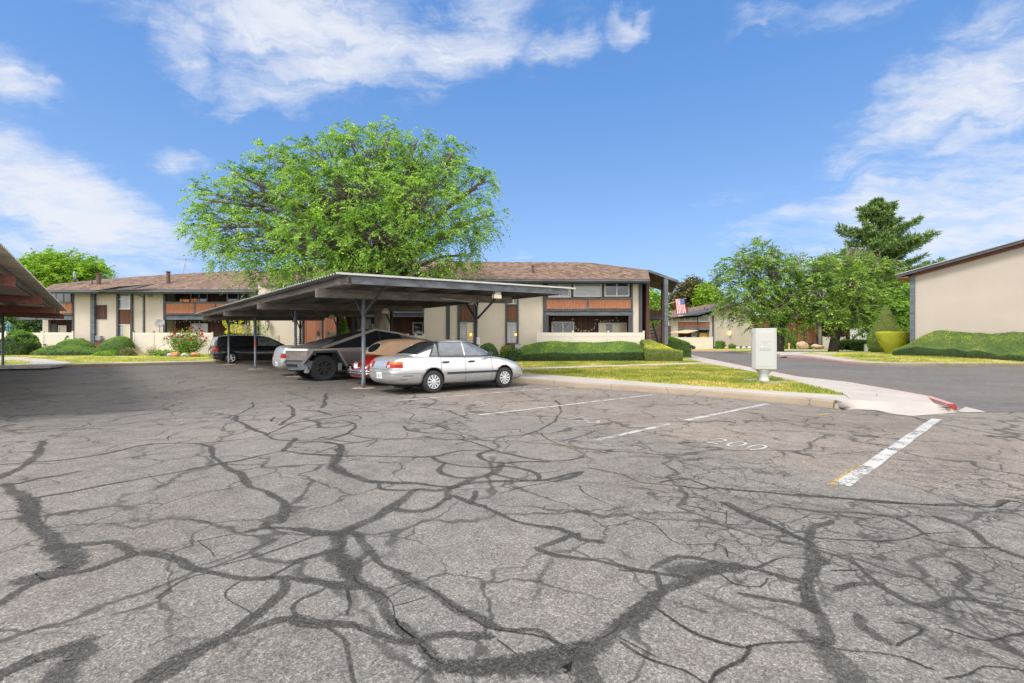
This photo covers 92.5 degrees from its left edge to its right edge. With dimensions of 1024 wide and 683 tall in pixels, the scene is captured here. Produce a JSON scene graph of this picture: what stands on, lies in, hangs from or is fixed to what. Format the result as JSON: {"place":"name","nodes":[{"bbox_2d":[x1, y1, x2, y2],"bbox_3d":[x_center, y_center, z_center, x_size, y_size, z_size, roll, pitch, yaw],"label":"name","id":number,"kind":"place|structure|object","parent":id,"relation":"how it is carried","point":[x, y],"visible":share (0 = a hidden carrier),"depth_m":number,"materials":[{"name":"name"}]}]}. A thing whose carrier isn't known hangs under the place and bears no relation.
{"place":"outdoors","nodes":[
{"label":"outdoors","id":0,"kind":"place"},
{"bbox_2d":[0,317,41,332],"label":"shade tree","id":1,"kind":"object","parent":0,"point":[33,326],"visible":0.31,"depth_m":64.57,"materials":[{"name":"green plant"}]},
{"bbox_2d":[0,357,73,368],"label":"path","id":2,"kind":"structure","parent":0,"point":[40,363],"depth_m":26.09,"materials":[{"name":"concrete"}]},
{"bbox_2d":[74,359,272,363],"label":"sidewalk","id":3,"kind":"structure","parent":0,"point":[166,361],"depth_m":28.86,"materials":[{"name":"concrete"}]},
{"bbox_2d":[0,353,1023,394],"bbox_3d":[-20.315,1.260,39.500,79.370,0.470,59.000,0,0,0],"label":"lawn","id":4,"kind":"structure","parent":0,"point":[205,356],"depth_m":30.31,"materials":[{"name":"green plant"}]},
{"bbox_2d":[0,321,12,332],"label":"patio parasol","id":5,"kind":"object","parent":4,"relation":"on","point":[8,326],"visible":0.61,"depth_m":44.38,"materials":[{"name":"teal fabric"}]},
{"bbox_2d":[0,329,41,354],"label":"shrub","id":6,"kind":"object","parent":4,"relation":"on","point":[20,342],"visible":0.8,"depth_m":36.90,"materials":[{"name":"green plant"}]},
{"bbox_2d":[0,331,41,343],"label":"fence","id":7,"kind":"object","parent":4,"relation":"on","point":[39,335],"visible":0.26,"depth_m":40.57,"materials":[{"name":"beige plastic"}]},
{"bbox_2d":[42,331,74,346],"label":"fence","id":8,"kind":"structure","parent":4,"relation":"on","point":[51,338],"depth_m":40.48,"materials":[{"name":"beige plastic"}]},
{"bbox_2d":[29,344,101,355],"bbox_3d":[-33.514,0.736,37.013,5.142,1.130,2.647,0,0,0],"label":"bush","id":9,"kind":"object","parent":4,"relation":"on","point":[66,350],"visible":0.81,"depth_m":36.20,"materials":[{"name":"green plant"}]},
{"bbox_2d":[18,245,118,287],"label":"shade tree","id":10,"kind":"object","parent":4,"relation":"on","point":[56,268],"visible":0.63,"depth_m":60.13,"materials":[{"name":"green plant"}]},
{"bbox_2d":[56,339,96,347],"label":"bush","id":11,"kind":"object","parent":4,"relation":"on","point":[81,342],"visible":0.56,"depth_m":39.01,"materials":[{"name":"green plant"}]},
{"bbox_2d":[91,350,118,355],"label":"bush","id":12,"kind":"object","parent":4,"relation":"on","point":[108,353],"visible":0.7,"depth_m":35.99,"materials":[{"name":"green plant"}]},
{"bbox_2d":[96,336,134,350],"bbox_3d":[-31.887,0.301,39.297,2.751,1.558,2.319,0,0,0],"label":"bush","id":13,"kind":"object","parent":4,"relation":"on","point":[117,343],"visible":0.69,"depth_m":38.61,"materials":[{"name":"green plant"}]},
{"bbox_2d":[118,348,138,355],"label":"bush","id":14,"kind":"object","parent":4,"relation":"on","point":[127,351],"visible":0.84,"depth_m":36.50,"materials":[{"name":"green plant"}]},
{"bbox_2d":[137,344,162,354],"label":"dry plant","id":15,"kind":"object","parent":4,"relation":"on","point":[154,348],"visible":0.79,"depth_m":37.68,"materials":[{"name":"grey plant"}]},
{"bbox_2d":[147,349,172,355],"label":"plant","id":16,"kind":"object","parent":4,"relation":"on","point":[155,352],"visible":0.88,"depth_m":36.92,"materials":[{"name":"green plant"}]},
{"bbox_2d":[133,331,213,353],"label":"fence","id":17,"kind":"object","parent":4,"relation":"on","point":[142,341],"visible":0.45,"depth_m":40.18,"materials":[{"name":"beige plastic"}]},
{"bbox_2d":[169,351,180,356],"bbox_3d":[-25.136,0.984,36.596,0.781,0.491,0.500,0,0,11],"label":"rock","id":18,"kind":"object","parent":4,"relation":"on","point":[175,354],"visible":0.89,"depth_m":36.42,"materials":[{"name":"orange stone"}]},
{"bbox_2d":[17,270,344,344],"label":"apartment building","id":19,"kind":"structure","parent":4,"relation":"on","point":[106,309],"depth_m":42.00,"materials":[{"name":"brown paint"}]},
{"bbox_2d":[50,324,57,331],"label":"window","id":20,"kind":"structure","parent":19,"relation":"in","point":[53,327],"depth_m":43.49,"materials":[{"name":"grey glass"}]},
{"bbox_2d":[52,294,71,301],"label":"window","id":21,"kind":"structure","parent":19,"relation":"in","point":[60,297],"depth_m":43.49,"materials":[{"name":"grey glass"}]},
{"bbox_2d":[58,325,66,331],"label":"window","id":22,"kind":"structure","parent":19,"relation":"in","point":[61,328],"depth_m":43.49,"materials":[{"name":"beige glass"}]},
{"bbox_2d":[119,294,130,309],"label":"window","id":23,"kind":"structure","parent":19,"relation":"in","point":[123,304],"depth_m":42.01,"materials":[{"name":"white glass"}]},
{"bbox_2d":[119,324,130,338],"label":"window","id":24,"kind":"structure","parent":19,"relation":"in","point":[124,329],"depth_m":42.01,"materials":[{"name":"white glass"}]},
{"bbox_2d":[154,318,164,332],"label":"satellite dish","id":25,"kind":"object","parent":19,"relation":"attached to","point":[159,322],"visible":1,"depth_m":40.91,"materials":[{"name":"grey paint"}]},
{"bbox_2d":[191,294,207,301],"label":"window","id":26,"kind":"structure","parent":19,"relation":"in","point":[201,297],"depth_m":43.49,"materials":[{"name":"grey glass"}]},
{"bbox_2d":[191,323,207,332],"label":"window","id":27,"kind":"structure","parent":19,"relation":"in","point":[205,325],"depth_m":43.49,"materials":[{"name":"grey glass"}]},
{"bbox_2d":[227,294,238,301],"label":"window","id":28,"kind":"structure","parent":19,"relation":"in","point":[230,297],"depth_m":43.49,"materials":[{"name":"grey glass"}]},
{"bbox_2d":[227,324,246,333],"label":"window","id":29,"kind":"structure","parent":19,"relation":"in","point":[244,327],"depth_m":43.49,"materials":[{"name":"beige glass"}]},
{"bbox_2d":[162,327,208,353],"bbox_3d":[-25.343,0.069,38.268,3.502,2.507,2.211,0,0,0],"label":"rose bush","id":30,"kind":"object","parent":4,"relation":"on","point":[181,347],"visible":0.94,"depth_m":38.00,"materials":[{"name":"green plant"}]},
{"bbox_2d":[222,321,259,335],"bbox_3d":[-21.702,-0.448,39.188,3.157,3.156,1.365,0,0,0],"label":"shrub","id":31,"kind":"object","parent":4,"relation":"on","point":[232,332],"visible":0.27,"depth_m":38.94,"materials":[{"name":"yellow plant"}]},
{"bbox_2d":[168,115,514,330],"bbox_3d":[-9.680,-5.503,27.313,19.704,14.106,11.562,0,0,0],"label":"locust tree","id":32,"kind":"object","parent":4,"relation":"on","point":[380,236],"visible":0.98,"depth_m":25.62,"materials":[{"name":"green plant"}]},
{"bbox_2d":[335,318,349,335],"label":"conifer shrub","id":33,"kind":"object","parent":4,"relation":"on","point":[343,325],"visible":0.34,"depth_m":33.48,"materials":[{"name":"green plant"}]},
{"bbox_2d":[298,261,677,355],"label":"apartment building","id":34,"kind":"structure","parent":4,"relation":"on","point":[605,293],"depth_m":34.00,"materials":[{"name":"brown paint"}]},
{"bbox_2d":[413,322,422,333],"bbox_3d":[-6.772,-0.955,35.290,0.756,0.828,0.080,0,0,0],"label":"window","id":35,"kind":"structure","parent":34,"relation":"in","point":[417,326],"depth_m":35.28,"materials":[{"name":"grey glass"}]},
{"bbox_2d":[460,322,473,342],"bbox_3d":[-3.143,-0.622,34.030,0.952,1.452,0.080,0,0,0],"label":"window","id":36,"kind":"structure","parent":34,"relation":"in","point":[466,328],"depth_m":34.02,"materials":[{"name":"grey glass"}]},
{"bbox_2d":[507,322,516,342],"bbox_3d":[-0.009,-0.622,34.030,0.656,1.452,0.080,0,0,0],"label":"window","id":37,"kind":"structure","parent":34,"relation":"in","point":[511,326],"depth_m":34.02,"materials":[{"name":"grey glass"}]},
{"bbox_2d":[548,284,570,296],"bbox_3d":[3.308,-3.560,34.110,1.602,0.992,0.080,0,0,0],"label":"window","id":38,"kind":"structure","parent":34,"relation":"in","point":[559,285],"depth_m":34.10,"materials":[{"name":"grey glass"}]},
{"bbox_2d":[551,322,573,332],"bbox_3d":[3.656,-0.983,35.290,1.621,0.886,0.080,0,0,0],"label":"window","id":39,"kind":"structure","parent":34,"relation":"in","point":[557,328],"depth_m":35.28,"materials":[{"name":"grey glass"}]},
{"bbox_2d":[573,284,601,296],"bbox_3d":[5.266,-3.590,34.110,1.967,0.968,0.080,0,0,0],"label":"window","id":40,"kind":"structure","parent":34,"relation":"in","point":[582,290],"depth_m":34.11,"materials":[{"name":"white glass"}]},
{"bbox_2d":[598,323,626,332],"bbox_3d":[7.240,-0.946,35.290,2.017,0.810,0.080,0,0,0],"label":"window","id":41,"kind":"structure","parent":34,"relation":"in","point":[602,327],"depth_m":35.28,"materials":[{"name":"white glass"}]},
{"bbox_2d":[604,284,628,296],"bbox_3d":[7.294,-3.617,34.110,1.741,0.982,0.080,0,0,0],"label":"window","id":42,"kind":"structure","parent":34,"relation":"in","point":[610,290],"depth_m":34.10,"materials":[{"name":"grey glass"}]},
{"bbox_2d":[669,298,686,313],"bbox_3d":[11.366,-2.431,33.647,1.214,1.090,0.180,0,0,12],"label":"flag","id":43,"kind":"object","parent":34,"relation":"attached to","point":[680,307],"visible":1,"depth_m":33.60,"materials":[{"name":"fabric"}]},
{"bbox_2d":[480,343,499,356],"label":"bush","id":44,"kind":"object","parent":4,"relation":"on","point":[487,347],"visible":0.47,"depth_m":31.27,"materials":[{"name":"green plant"}]},
{"bbox_2d":[499,345,512,358],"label":"bush","id":45,"kind":"object","parent":4,"relation":"on","point":[503,351],"visible":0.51,"depth_m":31.51,"materials":[{"name":"green plant"}]},
{"bbox_2d":[506,347,522,360],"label":"bush","id":46,"kind":"object","parent":4,"relation":"on","point":[514,354],"visible":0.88,"depth_m":30.72,"materials":[{"name":"green plant"}]},
{"bbox_2d":[520,340,644,360],"bbox_3d":[4.463,0.634,31.520,8.042,1.448,1.438,0,0,0],"label":"hedge","id":47,"kind":"object","parent":4,"relation":"on","point":[617,350],"visible":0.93,"depth_m":31.00,"materials":[{"name":"green plant"}]},
{"bbox_2d":[536,331,644,344],"bbox_3d":[5.175,0.315,32.300,7.136,2.050,0.149,0,0,0],"label":"fence","id":48,"kind":"object","parent":4,"relation":"on","point":[637,338],"visible":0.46,"depth_m":32.28,"materials":[{"name":"beige plastic"}]},
{"bbox_2d":[639,339,682,361],"bbox_3d":[9.473,0.591,31.234,2.413,1.512,1.845,0,0,0],"label":"hedge","id":49,"kind":"object","parent":4,"relation":"on","point":[655,351],"visible":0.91,"depth_m":30.41,"materials":[{"name":"green plant"}]},
{"bbox_2d":[659,336,691,356],"bbox_3d":[13.022,0.439,39.081,1.993,1.874,2.456,0,0,0],"label":"hedge","id":50,"kind":"object","parent":4,"relation":"on","point":[684,346],"visible":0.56,"depth_m":38.00,"materials":[{"name":"green plant"}]},
{"bbox_2d":[744,378,785,383],"bbox_3d":[7.822,1.250,15.177,0.788,0.060,2.015,0,0,-7],"label":"concrete pad","id":51,"kind":"object","parent":4,"relation":"on","point":[767,381],"visible":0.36,"depth_m":14.95,"materials":[{"name":"grey concrete"}]},
{"bbox_2d":[751,328,776,380],"bbox_3d":[7.761,0.430,15.133,0.710,1.670,0.388,0,0,22],"label":"utility cabinet","id":52,"kind":"object","parent":51,"relation":"on","point":[764,353],"visible":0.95,"depth_m":14.96,"materials":[{"name":"beige metal"}]},
{"bbox_2d":[0,362,1023,682],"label":"parking lot","id":53,"kind":"structure","parent":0,"point":[496,568],"depth_m":3.69,"materials":[{"name":"grey asphalt"}]},
{"bbox_2d":[0,243,67,369],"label":"carport","id":54,"kind":"object","parent":53,"relation":"on","point":[25,292],"visible":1,"depth_m":15.68,"materials":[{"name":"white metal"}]},
{"bbox_2d":[56,360,271,367],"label":"kerb","id":55,"kind":"structure","parent":53,"relation":"on","point":[154,363],"depth_m":28.88,"materials":[{"name":"concrete"}]},
{"bbox_2d":[208,334,283,363],"bbox_3d":[-17.226,0.449,32.752,5.124,1.902,2.260,0,0,-40],"label":"minivan","id":56,"kind":"object","parent":53,"relation":"on","point":[241,346],"visible":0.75,"depth_m":31.49,"materials":[{"name":"black paint"}]},
{"bbox_2d":[272,341,315,369],"bbox_3d":[-7.813,0.670,21.358,4.584,1.459,1.685,0,0,-40],"label":"sedan car","id":57,"kind":"object","parent":53,"relation":"on","point":[279,356],"visible":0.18,"depth_m":19.69,"materials":[{"name":"silver metal"}]},
{"bbox_2d":[7,423,676,534],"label":"road cracks","id":58,"kind":"object","parent":53,"relation":"on","point":[538,433],"visible":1,"depth_m":5.29,"materials":[{"name":"black asphalt"}]},
{"bbox_2d":[284,328,426,380],"bbox_3d":[-5.857,0.449,19.365,5.835,1.924,2.136,0,0,-40],"label":"pickup truck","id":59,"kind":"object","parent":53,"relation":"on","point":[335,353],"visible":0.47,"depth_m":17.73,"materials":[{"name":"metal"}]},
{"bbox_2d":[195,272,575,388],"bbox_3d":[-8.601,-0.265,24.146,8.851,3.431,23.472,0,0,-40],"label":"carport","id":60,"kind":"object","parent":53,"relation":"on","point":[337,295],"visible":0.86,"depth_m":17.41,"materials":[{"name":"metal"}]},
{"bbox_2d":[347,339,427,385],"bbox_3d":[-3.553,0.654,16.837,3.881,1.492,1.687,0,0,-40],"label":"convertible car","id":61,"kind":"object","parent":53,"relation":"on","point":[385,347],"visible":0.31,"depth_m":15.84,"materials":[{"name":"red paint"}]},
{"bbox_2d":[369,339,521,392],"bbox_3d":[-1.801,0.670,14.584,4.584,1.459,1.940,0,0,-40],"label":"sedan car","id":62,"kind":"object","parent":53,"relation":"on","point":[431,366],"visible":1,"depth_m":13.60,"materials":[{"name":"silver metal"}]},
{"bbox_2d":[397,387,560,400],"bbox_3d":[-0.539,1.394,13.285,5.534,0.001,0.097,0,0,-39],"label":"parking line","id":63,"kind":"object","parent":53,"relation":"on","point":[473,394],"visible":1,"depth_m":13.01,"materials":[{"name":"white paint"}]},
{"bbox_2d":[0,384,1023,682],"bbox_3d":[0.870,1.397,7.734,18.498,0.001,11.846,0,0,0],"label":"road cracks","id":64,"kind":"object","parent":53,"relation":"on","point":[576,662],"visible":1,"depth_m":2.88,"materials":[{"name":"black asphalt"}]},
{"bbox_2d":[479,395,648,414],"bbox_3d":[1.528,1.394,11.074,5.580,0.001,0.112,0,0,-39],"label":"parking line","id":65,"kind":"object","parent":53,"relation":"on","point":[558,405],"visible":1,"depth_m":10.51,"materials":[{"name":"white paint"}]},
{"bbox_2d":[598,423,670,439],"bbox_3d":[1.942,1.394,7.622,2.027,0.001,0.112,0,0,-43],"label":"parking line","id":66,"kind":"object","parent":53,"relation":"on","point":[635,431],"visible":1,"depth_m":7.59,"materials":[{"name":"white paint"}]},
{"bbox_2d":[512,377,835,407],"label":"kerb","id":67,"kind":"structure","parent":53,"relation":"on","point":[816,402],"depth_m":12.69,"materials":[{"name":"concrete"}]},
{"bbox_2d":[691,350,728,351],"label":"red kerb","id":68,"kind":"structure","parent":53,"relation":"on","point":[710,350],"depth_m":68.09,"materials":[{"name":"paint"}]},
{"bbox_2d":[684,404,764,419],"bbox_3d":[4.403,1.394,9.830,3.496,0.001,0.122,0,0,-41],"label":"parking line","id":69,"kind":"object","parent":53,"relation":"on","point":[723,412],"visible":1,"depth_m":9.62,"materials":[{"name":"white paint"}]},
{"bbox_2d":[708,438,766,449],"bbox_3d":[3.057,1.393,6.660,0.423,0.001,0.718,0,0,-40],"label":"parking number","id":70,"kind":"object","parent":53,"relation":"on","point":[745,443],"visible":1,"depth_m":6.63,"materials":[{"name":"white paint"}]},
{"bbox_2d":[693,355,927,395],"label":"red kerb","id":71,"kind":"structure","parent":53,"relation":"on","point":[835,380],"depth_m":14.17,"materials":[{"name":"paint"}]},
{"bbox_2d":[777,355,864,364],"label":"red kerb","id":72,"kind":"structure","parent":53,"relation":"on","point":[838,361],"depth_m":34.19,"materials":[{"name":"paint"}]},
{"bbox_2d":[827,465,860,485],"bbox_3d":[3.526,1.395,5.151,1.180,0.001,0.075,0,0,-43],"label":"parking line","id":73,"kind":"object","parent":53,"relation":"on","point":[840,476],"visible":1,"depth_m":5.06,"materials":[{"name":"yellow paint"}]},
{"bbox_2d":[834,419,941,485],"bbox_3d":[5.426,1.394,6.794,6.012,0.001,0.152,0,0,-42],"label":"parking line","id":74,"kind":"object","parent":53,"relation":"on","point":[873,464],"visible":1,"depth_m":5.94,"materials":[{"name":"white paint"}]},
{"bbox_2d":[927,396,956,409],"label":"red kerb","id":75,"kind":"structure","parent":53,"relation":"on","point":[943,402],"depth_m":10.37,"materials":[{"name":"paint"}]},
{"bbox_2d":[862,362,1023,366],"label":"kerb","id":76,"kind":"structure","parent":53,"relation":"on","point":[927,364],"depth_m":27.45,"materials":[{"name":"concrete"}]},
{"bbox_2d":[0,0,1023,314],"label":"sky","id":77,"kind":"structure","parent":0,"point":[663,137],"materials":[{"name":"blue"}]},
{"bbox_2d":[522,362,709,369],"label":"path","id":78,"kind":"structure","parent":0,"point":[613,365],"depth_m":25.17,"materials":[{"name":"concrete"}]},
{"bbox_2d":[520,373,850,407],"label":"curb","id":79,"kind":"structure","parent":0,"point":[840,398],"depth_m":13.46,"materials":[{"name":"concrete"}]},
{"bbox_2d":[780,352,833,356],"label":"path","id":80,"kind":"structure","parent":0,"point":[781,355],"depth_m":43.07,"materials":[{"name":"concrete"}]},
{"bbox_2d":[683,355,933,402],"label":"sidewalk","id":81,"kind":"structure","parent":0,"point":[852,391],"depth_m":12.88,"materials":[{"name":"concrete"}]},
{"bbox_2d":[784,350,852,350],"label":"path","id":82,"kind":"structure","parent":0,"point":[813,350],"depth_m":66.70,"materials":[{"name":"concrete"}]},
{"bbox_2d":[692,348,1019,361],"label":"lawn","id":83,"kind":"structure","parent":0,"point":[841,353],"depth_m":39.81,"materials":[{"name":"green plant"}]},
{"bbox_2d":[668,274,710,314],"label":"shade tree","id":84,"kind":"object","parent":83,"relation":"on","point":[685,289],"visible":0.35,"depth_m":123.04,"materials":[{"name":"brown plant"}]},
{"bbox_2d":[676,337,712,348],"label":"fence","id":85,"kind":"object","parent":83,"relation":"on","point":[702,342],"visible":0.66,"depth_m":81.98,"materials":[{"name":"beige concrete"}]},
{"bbox_2d":[690,281,732,313],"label":"shade tree","id":86,"kind":"object","parent":83,"relation":"on","point":[700,299],"visible":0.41,"depth_m":116.82,"materials":[{"name":"green plant"}]},
{"bbox_2d":[714,340,725,348],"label":"bush","id":87,"kind":"object","parent":83,"relation":"on","point":[720,344],"visible":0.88,"depth_m":81.55,"materials":[{"name":"green plant"}]},
{"bbox_2d":[650,302,849,347],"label":"apartment building","id":88,"kind":"structure","parent":83,"relation":"on","point":[696,321],"depth_m":85.00,"materials":[{"name":"brown paint"}]},
{"bbox_2d":[678,315,696,321],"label":"window","id":89,"kind":"structure","parent":88,"relation":"in","point":[693,319],"depth_m":84.97,"materials":[{"name":"grey glass"}]},
{"bbox_2d":[698,315,709,321],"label":"window","id":90,"kind":"structure","parent":88,"relation":"in","point":[705,318],"depth_m":84.99,"materials":[{"name":"grey glass"}]},
{"bbox_2d":[701,235,839,351],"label":"locust tree","id":91,"kind":"object","parent":83,"relation":"on","point":[762,293],"visible":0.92,"depth_m":56.44,"materials":[{"name":"green plant"}]},
{"bbox_2d":[784,330,796,348],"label":"bush","id":92,"kind":"object","parent":83,"relation":"on","point":[792,345],"visible":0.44,"depth_m":79.20,"materials":[{"name":"green plant"}]},
{"bbox_2d":[796,341,808,348],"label":"rock","id":93,"kind":"object","parent":83,"relation":"on","point":[805,345],"visible":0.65,"depth_m":77.57,"materials":[{"name":"beige stone"}]},
{"bbox_2d":[811,344,824,348],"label":"rock","id":94,"kind":"object","parent":83,"relation":"on","point":[815,346],"visible":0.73,"depth_m":77.51,"materials":[{"name":"beige stone"}]},
{"bbox_2d":[822,336,845,348],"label":"fence","id":95,"kind":"object","parent":83,"relation":"on","point":[825,342],"visible":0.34,"depth_m":79.98,"materials":[{"name":"beige plastic"}]},
{"bbox_2d":[781,237,911,351],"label":"locust tree","id":96,"kind":"object","parent":83,"relation":"on","point":[849,289],"visible":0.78,"depth_m":55.30,"materials":[{"name":"green plant"}]},
{"bbox_2d":[839,339,869,350],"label":"hedge","id":97,"kind":"object","parent":83,"relation":"on","point":[849,345],"visible":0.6,"depth_m":62.53,"materials":[{"name":"green plant"}]},
{"bbox_2d":[850,319,867,339],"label":"distant building","id":98,"kind":"structure","parent":83,"relation":"on","point":[853,334],"depth_m":132.00,"materials":[{"name":"grey paint"}]},
{"bbox_2d":[806,196,947,330],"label":"pine tree","id":99,"kind":"object","parent":83,"relation":"on","point":[890,240],"visible":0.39,"depth_m":76.05,"materials":[{"name":"green plant"}]},
{"bbox_2d":[866,304,901,352],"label":"topiary","id":100,"kind":"object","parent":83,"relation":"on","point":[885,320],"visible":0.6,"depth_m":43.59,"materials":[{"name":"green plant"}]},
{"bbox_2d":[863,283,909,331],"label":"shade tree","id":101,"kind":"object","parent":83,"relation":"on","point":[902,306],"visible":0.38,"depth_m":53.14,"materials":[{"name":"green plant"}]},
{"bbox_2d":[875,331,909,353],"bbox_3d":[29.977,0.136,38.607,2.269,1.930,2.258,0,0,0],"label":"topiary","id":102,"kind":"object","parent":83,"relation":"on","point":[889,341],"visible":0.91,"depth_m":37.98,"materials":[{"name":"plant"}]},
{"bbox_2d":[892,330,1023,360],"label":"hedge","id":103,"kind":"object","parent":83,"relation":"on","point":[1007,346],"visible":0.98,"depth_m":31.58,"materials":[{"name":"green plant"}]},
{"bbox_2d":[895,238,1023,341],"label":"gable building","id":104,"kind":"structure","parent":83,"relation":"on","point":[981,291],"depth_m":32.59,"materials":[{"name":"paint"}]},
{"bbox_2d":[691,351,1023,411],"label":"road","id":105,"kind":"structure","parent":0,"point":[991,388],"depth_m":19.00,"materials":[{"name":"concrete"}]},
{"bbox_2d":[958,407,984,411],"bbox_3d":[9.377,1.392,9.942,1.073,0.006,0.376,0,0,-41],"label":"gutter","id":106,"kind":"object","parent":105,"relation":"on","point":[966,409],"visible":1,"depth_m":9.86,"materials":[{"name":"concrete"}]},
{"bbox_2d":[749,352,1023,363],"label":"sidewalk","id":107,"kind":"structure","parent":0,"point":[814,356],"depth_m":34.05,"materials":[{"name":"concrete"}]},
{"bbox_2d":[839,400,956,415],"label":"sidewalk","id":108,"kind":"structure","parent":0,"point":[909,408],"depth_m":9.83,"materials":[{"name":"concrete"}]},
{"label":"ground","id":109,"kind":"structure","parent":0,"visible":0},
{"bbox_2d":[649,287,671,339],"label":"shade tree","id":110,"kind":"object","parent":109,"relation":"on","point":[654,300],"visible":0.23,"depth_m":68.62,"materials":[{"name":"green plant"}]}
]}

